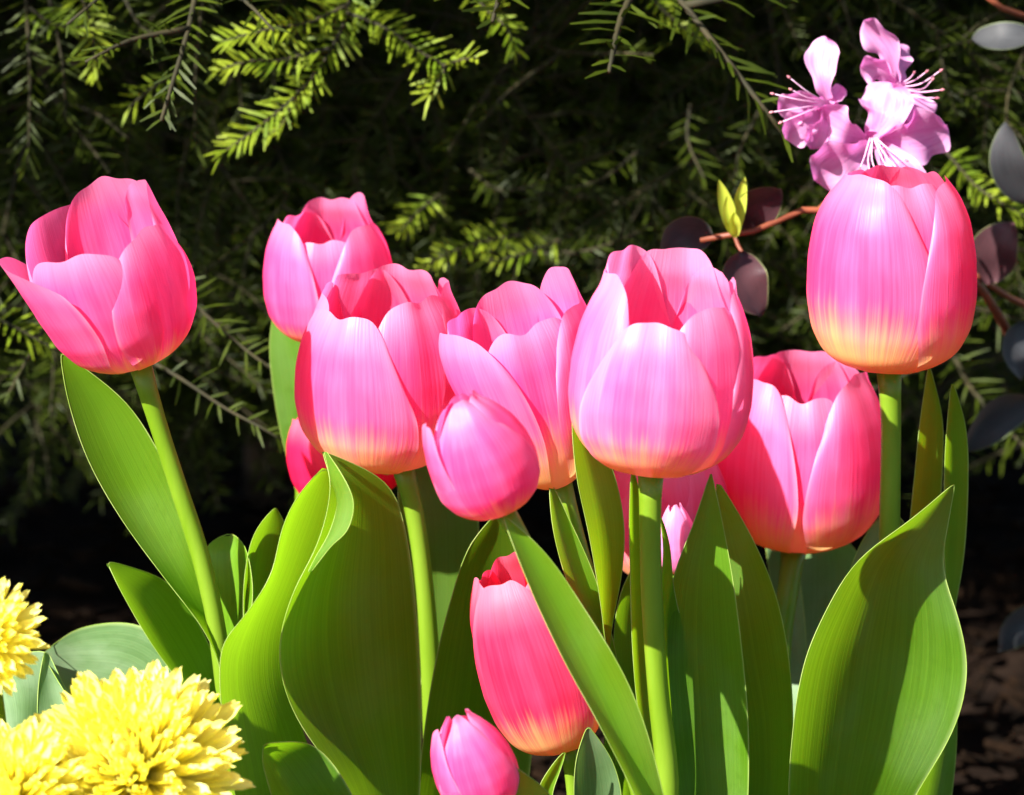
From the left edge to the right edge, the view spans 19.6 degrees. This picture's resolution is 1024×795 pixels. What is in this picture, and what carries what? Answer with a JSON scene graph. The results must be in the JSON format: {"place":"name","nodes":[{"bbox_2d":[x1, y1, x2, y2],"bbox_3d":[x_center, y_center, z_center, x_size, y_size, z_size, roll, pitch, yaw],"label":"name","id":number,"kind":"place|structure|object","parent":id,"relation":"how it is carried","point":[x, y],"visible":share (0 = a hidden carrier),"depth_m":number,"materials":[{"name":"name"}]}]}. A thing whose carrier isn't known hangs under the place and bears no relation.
{"place":"outdoors","nodes":[
{"label":"outdoors","id":0,"kind":"place"},
{"bbox_2d":[0,82,1023,794],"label":"ground","id":1,"kind":"structure","parent":0,"point":[988,612],"depth_m":1.87,"materials":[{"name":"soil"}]},
{"bbox_2d":[0,576,50,723],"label":"chrysanthemum","id":2,"kind":"object","parent":1,"relation":"on","point":[19,622],"visible":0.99,"depth_m":0.98,"materials":[{"name":"yellow plant"}]},
{"bbox_2d":[0,716,93,794],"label":"chrysanthemum","id":3,"kind":"object","parent":1,"relation":"on","point":[31,756],"visible":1,"depth_m":0.96,"materials":[{"name":"yellow plant"}]},
{"bbox_2d":[2,622,180,729],"bbox_3d":[-0.158,0.192,1.154,0.089,0.201,0.092,-15,22,-42],"label":"tulip leaf clump","id":4,"kind":"object","parent":1,"relation":"on","point":[102,651],"visible":0.29,"depth_m":1.16,"materials":[{"name":"green plant"}]},
{"bbox_2d":[0,176,252,794],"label":"tulip","id":5,"kind":"object","parent":1,"relation":"on","point":[103,280],"visible":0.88,"depth_m":1.10,"materials":[{"name":"pink plant"}]},
{"bbox_2d":[32,659,255,794],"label":"chrysanthemum","id":6,"kind":"object","parent":1,"relation":"on","point":[153,728],"visible":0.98,"depth_m":0.97,"materials":[{"name":"yellow plant"}]},
{"bbox_2d":[219,452,420,794],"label":"tulip leaf clump","id":7,"kind":"object","parent":1,"relation":"on","point":[321,646],"visible":0.98,"depth_m":1.09,"materials":[{"name":"green plant"}]},
{"bbox_2d":[263,192,391,499],"bbox_3d":[-0.075,0.087,1.251,0.054,0.350,0.057,0,16,0],"label":"tulip","id":8,"kind":"object","parent":1,"relation":"on","point":[315,246],"visible":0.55,"depth_m":1.20,"materials":[{"name":"pink plant"}]},
{"bbox_2d":[286,418,396,493],"bbox_3d":[-0.067,0.134,1.243,0.051,0.265,0.068,0,16,0],"label":"tulip","id":9,"kind":"object","parent":1,"relation":"on","point":[306,463],"visible":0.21,"depth_m":1.21,"materials":[{"name":"pink plant"}]},
{"bbox_2d":[294,264,531,794],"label":"tulip","id":10,"kind":"object","parent":1,"relation":"on","point":[373,392],"visible":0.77,"depth_m":1.13,"materials":[{"name":"pink plant"}]},
{"bbox_2d":[431,709,549,794],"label":"tulip","id":11,"kind":"object","parent":1,"relation":"on","point":[472,753],"visible":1,"depth_m":1.00,"materials":[{"name":"pink plant"}]},
{"bbox_2d":[0,0,1023,543],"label":"evergreen hedge","id":12,"kind":"object","parent":1,"relation":"on","point":[474,152],"visible":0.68,"depth_m":1.51,"materials":[{"name":"green plant"}]},
{"bbox_2d":[439,267,624,794],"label":"tulip","id":13,"kind":"object","parent":1,"relation":"on","point":[508,345],"visible":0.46,"depth_m":1.09,"materials":[{"name":"pink plant"}]},
{"bbox_2d":[422,390,663,794],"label":"tulip","id":14,"kind":"object","parent":1,"relation":"on","point":[481,458],"visible":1,"depth_m":1.00,"materials":[{"name":"pink plant"}]},
{"bbox_2d":[470,552,621,794],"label":"tulip","id":15,"kind":"object","parent":1,"relation":"on","point":[536,703],"visible":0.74,"depth_m":1.08,"materials":[{"name":"pink plant"}]},
{"bbox_2d":[613,464,727,794],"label":"tulip","id":16,"kind":"object","parent":1,"relation":"on","point":[686,491],"visible":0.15,"depth_m":1.15,"materials":[{"name":"pink plant"}]},
{"bbox_2d":[661,503,692,575],"bbox_3d":[0.063,0.163,1.157,0.016,0.256,0.015,0,16,0],"label":"tulip","id":17,"kind":"object","parent":1,"relation":"on","point":[677,521],"visible":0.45,"depth_m":1.12,"materials":[{"name":"pink plant"}]},
{"bbox_2d":[568,245,792,794],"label":"tulip","id":18,"kind":"object","parent":1,"relation":"on","point":[661,380],"visible":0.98,"depth_m":1.07,"materials":[{"name":"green plant"}]},
{"bbox_2d":[660,0,1023,651],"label":"rhododendron shrub","id":19,"kind":"object","parent":1,"relation":"on","point":[904,126],"visible":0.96,"depth_m":1.23,"materials":[{"name":"pink plant"}]},
{"bbox_2d":[718,350,966,794],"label":"tulip","id":20,"kind":"object","parent":1,"relation":"on","point":[876,651],"visible":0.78,"depth_m":1.12,"materials":[{"name":"green plant"}]},
{"bbox_2d":[807,165,976,794],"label":"tulip","id":21,"kind":"object","parent":1,"relation":"on","point":[891,280],"visible":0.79,"depth_m":1.10,"materials":[{"name":"pink plant"}]}
]}

